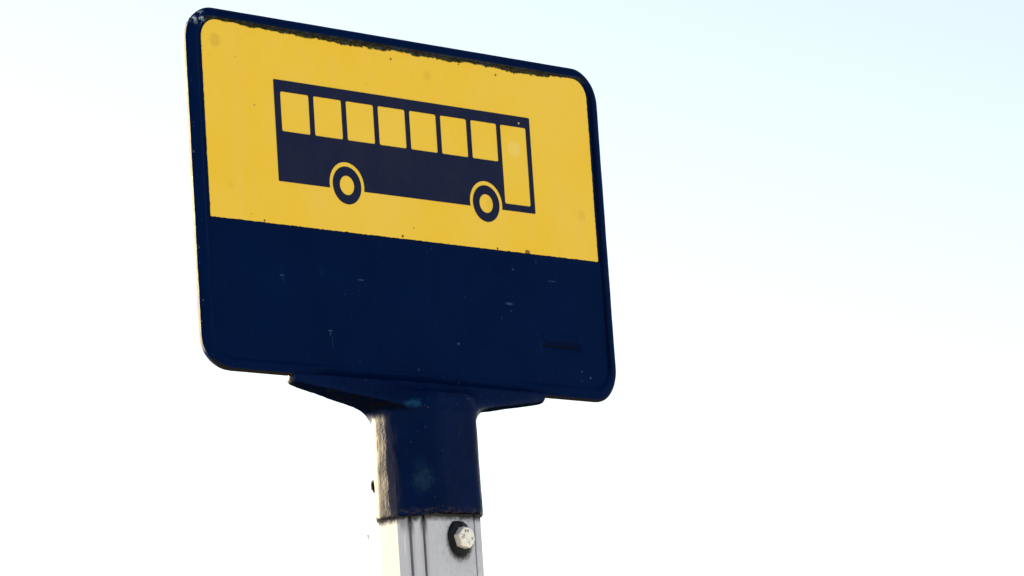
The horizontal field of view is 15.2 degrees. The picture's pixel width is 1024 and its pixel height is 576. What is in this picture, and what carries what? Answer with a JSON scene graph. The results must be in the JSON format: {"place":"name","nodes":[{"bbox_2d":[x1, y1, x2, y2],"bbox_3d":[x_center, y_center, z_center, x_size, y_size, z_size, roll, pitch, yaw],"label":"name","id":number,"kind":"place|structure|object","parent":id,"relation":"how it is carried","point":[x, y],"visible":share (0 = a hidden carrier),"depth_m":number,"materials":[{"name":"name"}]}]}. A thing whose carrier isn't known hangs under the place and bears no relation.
{"place":"outdoors","nodes":[
{"label":"outdoors","id":0,"kind":"place"},
{"bbox_2d":[0,0,1023,575],"label":"sky","id":1,"kind":"structure","parent":0,"point":[814,209],"materials":[{"name":"white"}]},
{"label":"ground","id":2,"kind":"structure","parent":0,"visible":0},
{"bbox_2d":[183,7,615,575],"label":"bus stop sign","id":3,"kind":"object","parent":2,"relation":"on","point":[400,245],"visible":1,"depth_m":3.19,"materials":[{"name":"blue metal"}]},
{"bbox_2d":[371,478,374,492],"bbox_3d":[-0.116,0.164,3.180,0.003,0.012,0.005,-13,-14,43],"label":"bolt","id":4,"kind":"object","parent":3,"relation":"attached to","point":[372,486],"visible":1,"depth_m":3.18,"materials":[{"name":"black metal"}]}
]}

